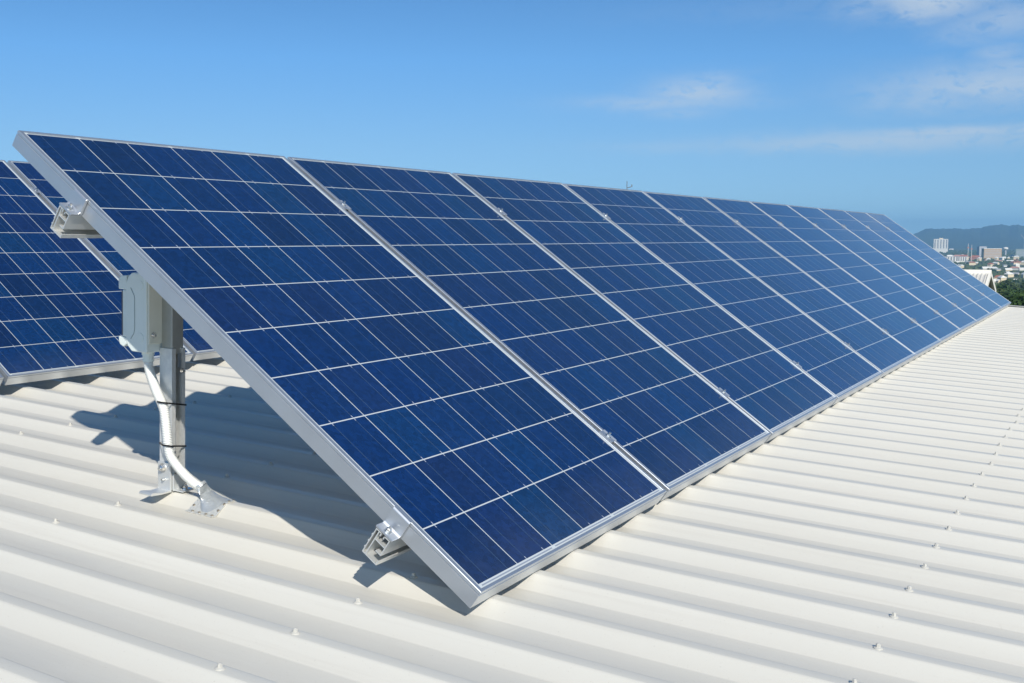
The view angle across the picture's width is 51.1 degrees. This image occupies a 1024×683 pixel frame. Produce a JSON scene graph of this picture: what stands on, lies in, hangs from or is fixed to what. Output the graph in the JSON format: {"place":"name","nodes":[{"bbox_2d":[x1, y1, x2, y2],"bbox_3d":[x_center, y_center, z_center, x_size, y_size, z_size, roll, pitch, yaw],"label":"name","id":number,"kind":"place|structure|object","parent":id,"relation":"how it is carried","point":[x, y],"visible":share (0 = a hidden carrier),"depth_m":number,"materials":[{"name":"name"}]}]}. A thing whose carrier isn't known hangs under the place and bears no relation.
{"place":"outdoors","nodes":[
{"label":"outdoors","id":0,"kind":"place"},
{"bbox_2d":[0,0,1023,233],"label":"sky","id":1,"kind":"structure","parent":0,"point":[909,112],"materials":[{"name":"blue"}]},
{"bbox_2d":[913,224,1023,248],"bbox_3d":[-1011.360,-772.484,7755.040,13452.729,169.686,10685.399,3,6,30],"label":"hills","id":2,"kind":"structure","parent":0,"point":[1002,236],"depth_m":7409.55,"materials":[{"name":"blue"}]},
{"bbox_2d":[942,249,1023,278],"bbox_3d":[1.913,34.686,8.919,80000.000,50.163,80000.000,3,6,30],"label":"ground","id":3,"kind":"structure","parent":0,"point":[944,254],"depth_m":2833.69,"materials":[{"name":"green plant"}]},
{"bbox_2d":[0,305,1023,682],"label":"roof","id":4,"kind":"structure","parent":3,"relation":"on","point":[872,533],"depth_m":2.50,"materials":[{"name":"beige paint"}]},
{"bbox_2d":[139,297,193,495],"bbox_3d":[-0.926,0.073,2.880,0.084,0.682,0.121,6,8,29],"label":"support post","id":5,"kind":"object","parent":4,"relation":"on","point":[172,367],"visible":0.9,"depth_m":2.91,"materials":[{"name":"metal"}]},
{"bbox_2d":[119,272,161,361],"bbox_3d":[-1.002,-0.067,2.908,0.130,0.242,0.064,6,8,29],"label":"isolator box","id":6,"kind":"object","parent":5,"relation":"attached to","point":[141,314],"visible":0.91,"depth_m":2.88,"materials":[{"name":"beige plastic"}]},
{"bbox_2d":[122,291,122,334],"bbox_3d":[-1.047,-0.080,2.934,0.008,0.120,0.048,6,8,29],"label":"smoked window","id":7,"kind":"structure","parent":6,"relation":"in","point":[122,291],"depth_m":2.91,"materials":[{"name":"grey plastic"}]},
{"bbox_2d":[143,362,200,490],"bbox_3d":[-0.918,0.221,2.881,0.195,0.360,0.050,3,6,26],"label":"conduit","id":8,"kind":"object","parent":6,"relation":"attached to","point":[184,474],"visible":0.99,"depth_m":2.87,"materials":[{"name":"white plastic"}]},
{"bbox_2d":[157,401,186,405],"bbox_3d":[-0.934,0.166,2.910,0.063,0.024,0.094,6,8,29],"label":"cable tie","id":9,"kind":"object","parent":5,"relation":"attached to","point":[171,403],"visible":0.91,"depth_m":2.89,"materials":[{"name":"black plastic"}]},
{"bbox_2d":[159,442,185,446],"bbox_3d":[-0.936,0.282,2.921,0.067,0.024,0.112,1,6,8],"label":"cable tie","id":10,"kind":"object","parent":5,"relation":"attached to","point":[160,443],"visible":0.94,"depth_m":2.89,"materials":[{"name":"black plastic"}]},
{"bbox_2d":[185,480,235,517],"bbox_3d":[-0.797,0.412,2.867,0.106,0.078,0.116,6,8,29],"label":"pipe flashing","id":11,"kind":"object","parent":4,"relation":"on","point":[209,502],"visible":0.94,"depth_m":2.85,"materials":[{"name":"metal"}]},
{"bbox_2d":[12,130,665,607],"bbox_3d":[-0.422,-0.042,2.855,1.682,0.046,0.988,41,23,20],"label":"solar panel","id":12,"kind":"object","parent":4,"relation":"on","point":[374,372],"visible":1,"depth_m":2.70,"materials":[{"name":"glass"}]},
{"bbox_2d":[335,200,350,211],"bbox_3d":[-0.547,-0.444,3.473,0.048,0.028,0.036,41,23,20],"label":"clamp","id":13,"kind":"object","parent":12,"relation":"attached to","point":[344,205],"visible":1,"depth_m":3.47,"materials":[{"name":"silver metal"}]},
{"bbox_2d":[599,429,616,443],"bbox_3d":[0.275,0.271,3.068,0.048,0.028,0.036,41,23,20],"label":"clamp","id":14,"kind":"object","parent":12,"relation":"attached to","point":[606,435],"visible":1,"depth_m":3.06,"materials":[{"name":"metal"}]},
{"bbox_2d":[362,528,411,564],"bbox_3d":[2.466,-0.010,7.054,0.068,0.168,11.174,41,23,20],"label":"mounting rail","id":15,"kind":"object","parent":4,"relation":"on","point":[379,547],"visible":0.17,"depth_m":2.22,"materials":[{"name":"metal"}]},
{"bbox_2d":[376,505,413,541],"bbox_3d":[-0.241,0.375,2.204,0.050,0.048,0.042,41,23,20],"label":"end clamp","id":16,"kind":"object","parent":15,"relation":"attached to","point":[394,525],"visible":1,"depth_m":2.20,"materials":[{"name":"metal"}]},
{"bbox_2d":[287,157,770,500],"bbox_3d":[0.080,-0.126,3.727,1.682,0.048,0.988,41,23,20],"label":"solar panel","id":17,"kind":"object","parent":15,"relation":"on","point":[671,422],"visible":0.99,"depth_m":3.63,"materials":[{"name":"blue"}]},
{"bbox_2d":[494,208,506,216],"bbox_3d":[-0.045,-0.528,4.345,0.048,0.028,0.036,41,23,20],"label":"clamp","id":18,"kind":"object","parent":17,"relation":"attached to","point":[501,212],"visible":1,"depth_m":4.34,"materials":[{"name":"silver metal"}]},
{"bbox_2d":[452,173,836,442],"bbox_3d":[0.583,-0.210,4.598,1.682,0.046,0.988,41,23,20],"label":"solar panel","id":19,"kind":"object","parent":15,"relation":"on","point":[770,389],"visible":1,"depth_m":4.52,"materials":[{"name":"blue"}]},
{"bbox_2d":[716,388,729,397],"bbox_3d":[0.777,0.187,3.940,0.048,0.028,0.036,41,23,20],"label":"clamp","id":20,"kind":"object","parent":15,"relation":"attached to","point":[723,392],"visible":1,"depth_m":3.93,"materials":[{"name":"silver metal"}]},
{"bbox_2d":[564,184,882,404],"bbox_3d":[1.085,-0.293,5.469,1.682,0.047,0.988,41,23,20],"label":"solar panel","id":21,"kind":"object","parent":15,"relation":"on","point":[832,364],"visible":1,"depth_m":5.40,"materials":[{"name":"blue"}]},
{"bbox_2d":[600,213,610,219],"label":"clamp","id":22,"kind":"object","parent":21,"relation":"attached to","point":[606,216],"visible":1,"depth_m":5.21,"materials":[{"name":"silver metal"}]},
{"bbox_2d":[643,191,915,378],"bbox_3d":[1.587,-0.377,6.340,1.682,0.046,0.988,41,23,20],"label":"solar panel","id":23,"kind":"object","parent":15,"relation":"on","point":[876,346],"visible":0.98,"depth_m":6.29,"materials":[{"name":"blue"}]},
{"bbox_2d":[791,361,801,368],"bbox_3d":[1.279,0.103,4.811,0.048,0.028,0.036,41,23,20],"label":"clamp","id":24,"kind":"object","parent":15,"relation":"attached to","point":[797,364],"visible":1,"depth_m":4.80,"materials":[{"name":"silver metal"}]},
{"bbox_2d":[703,197,940,359],"bbox_3d":[2.089,-0.461,7.211,1.682,0.047,0.988,41,23,20],"label":"solar panel","id":25,"kind":"object","parent":15,"relation":"on","point":[918,340],"visible":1,"depth_m":7.16,"materials":[{"name":"blue"}]},
{"bbox_2d":[750,201,960,344],"bbox_3d":[2.590,-0.546,8.083,1.682,0.046,0.988,41,23,20],"label":"solar panel","id":26,"kind":"object","parent":15,"relation":"on","point":[894,294],"visible":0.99,"depth_m":8.04,"materials":[{"name":"blue"}]},
{"bbox_2d":[788,205,976,333],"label":"solar panel","id":27,"kind":"object","parent":15,"relation":"on","point":[959,318],"visible":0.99,"depth_m":8.92,"materials":[{"name":"blue"}]},
{"bbox_2d":[818,208,989,324],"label":"solar panel","id":28,"kind":"object","parent":15,"relation":"on","point":[930,279],"visible":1,"depth_m":9.80,"materials":[{"name":"blue"}]},
{"bbox_2d":[845,211,1001,316],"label":"solar panel","id":29,"kind":"object","parent":15,"relation":"on","point":[991,307],"visible":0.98,"depth_m":10.68,"materials":[{"name":"blue"}]},
{"bbox_2d":[867,213,1010,310],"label":"solar panel","id":30,"kind":"object","parent":15,"relation":"on","point":[947,264],"visible":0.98,"depth_m":11.55,"materials":[{"name":"blue"}]},
{"bbox_2d":[933,238,947,252],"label":"hotel tower","id":31,"kind":"structure","parent":3,"relation":"on","point":[941,244],"depth_m":4335.49,"materials":[{"name":"beige concrete"}]},
{"bbox_2d":[946,256,957,260],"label":"apartment block","id":32,"kind":"structure","parent":3,"relation":"on","point":[954,258],"depth_m":2576.58,"materials":[{"name":"beige"}]},
{"bbox_2d":[957,256,966,261],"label":"apartment block","id":33,"kind":"structure","parent":3,"relation":"on","point":[962,258],"depth_m":2570.23,"materials":[{"name":"beige concrete"}]},
{"bbox_2d":[969,255,980,259],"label":"apartment block","id":34,"kind":"structure","parent":3,"relation":"on","point":[975,257],"depth_m":2879.24,"materials":[{"name":"brown brick"}]},
{"bbox_2d":[965,270,995,291],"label":"building","id":35,"kind":"structure","parent":3,"relation":"on","point":[985,277],"depth_m":54.69,"materials":[{"name":"grey metal"}]},
{"bbox_2d":[939,249,1023,288],"bbox_3d":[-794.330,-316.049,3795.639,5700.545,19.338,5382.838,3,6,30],"label":"distant trees","id":36,"kind":"object","parent":3,"relation":"on","point":[981,264],"visible":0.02,"depth_m":2396.98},
{"bbox_2d":[977,246,986,256],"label":"office building","id":37,"kind":"structure","parent":3,"relation":"on","point":[979,249],"depth_m":3139.89,"materials":[{"name":"grey concrete"}]},
{"bbox_2d":[981,248,1001,258],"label":"office building","id":38,"kind":"structure","parent":3,"relation":"on","point":[993,253],"depth_m":2990.89,"materials":[{"name":"beige concrete"}]},
{"bbox_2d":[995,286,1008,294],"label":"gum tree","id":39,"kind":"object","parent":3,"relation":"on","point":[1001,291],"visible":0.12,"depth_m":375.26,"materials":[{"name":"green plant"}]},
{"bbox_2d":[997,275,1006,280],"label":"house","id":40,"kind":"structure","parent":3,"relation":"on","point":[1002,277],"depth_m":1255.24,"materials":[{"name":"beige"}]},
{"bbox_2d":[999,279,1010,286],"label":"gum tree","id":41,"kind":"object","parent":3,"relation":"on","point":[1008,281],"visible":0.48,"depth_m":760.58,"materials":[{"name":"green plant"}]},
{"bbox_2d":[996,283,1016,291],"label":"broadleaf tree","id":42,"kind":"object","parent":3,"relation":"on","point":[1004,286],"visible":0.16,"depth_m":392.73,"materials":[{"name":"green plant"}]},
{"bbox_2d":[1001,290,1016,300],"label":"broadleaf tree","id":43,"kind":"object","parent":3,"relation":"on","point":[1006,294],"visible":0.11,"depth_m":338.36,"materials":[{"name":"green plant"}]},
{"bbox_2d":[1004,272,1013,276],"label":"house","id":44,"kind":"structure","parent":3,"relation":"on","point":[1008,274],"depth_m":1460.67,"materials":[{"name":"beige"}]},
{"bbox_2d":[1006,290,1023,304],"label":"broadleaf tree","id":45,"kind":"object","parent":3,"relation":"on","point":[1017,296],"depth_m":125.12,"materials":[{"name":"green plant"}]},
{"bbox_2d":[1010,298,1023,305],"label":"broadleaf tree","id":46,"kind":"object","parent":3,"relation":"on","point":[1019,303],"visible":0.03,"depth_m":114.63,"materials":[{"name":"green plant"}]},
{"bbox_2d":[1013,283,1023,289],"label":"gum tree","id":47,"kind":"object","parent":3,"relation":"on","point":[1019,286],"visible":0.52,"depth_m":695.24,"materials":[{"name":"green plant"}]},
{"bbox_2d":[1016,249,1023,256],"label":"apartment block","id":48,"kind":"structure","parent":3,"relation":"on","point":[1019,252],"depth_m":3236.91,"materials":[{"name":"grey"}]},
{"bbox_3d":[1.645,-0.357,7.341,0.084,0.681,0.121,6,8,29],"label":"support post","id":49,"kind":"object","parent":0,"visible":0},
{"bbox_2d":[50,205,102,237],"bbox_3d":[1.677,-0.758,7.436,0.046,0.067,11.174,41,23,20],"label":"mounting rail","id":50,"kind":"object","parent":49,"relation":"on","point":[64,224],"visible":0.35,"depth_m":2.63,"materials":[{"name":"metal"}]},
{"bbox_2d":[59,188,90,215],"bbox_3d":[-1.063,-0.340,2.609,0.050,0.048,0.042,41,23,20],"label":"end clamp","id":51,"kind":"object","parent":50,"relation":"attached to","point":[75,204],"visible":1,"depth_m":2.61,"materials":[{"name":"metal"}]},
{"label":"mounting rail","id":52,"kind":"object","parent":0,"visible":0},
{"bbox_2d":[0,160,192,384],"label":"solar panel","id":53,"kind":"object","parent":52,"relation":"on","point":[60,307],"visible":0.87,"depth_m":4.96,"materials":[{"name":"blue"}]},
{"bbox_2d":[31,187,41,194],"bbox_3d":[-2.514,-0.801,5.663,0.048,0.028,0.036,41,23,20],"label":"clamp","id":54,"kind":"object","parent":53,"relation":"attached to","point":[36,190],"visible":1,"depth_m":5.66,"materials":[{"name":"silver metal"}]},
{"bbox_2d":[7,160,220,360],"bbox_3d":[-1.886,-0.483,5.916,1.682,0.046,0.988,41,23,20],"label":"solar panel","id":55,"kind":"object","parent":52,"relation":"on","point":[197,345],"visible":0.06,"depth_m":5.54,"materials":[{"name":"blue"}]}
]}

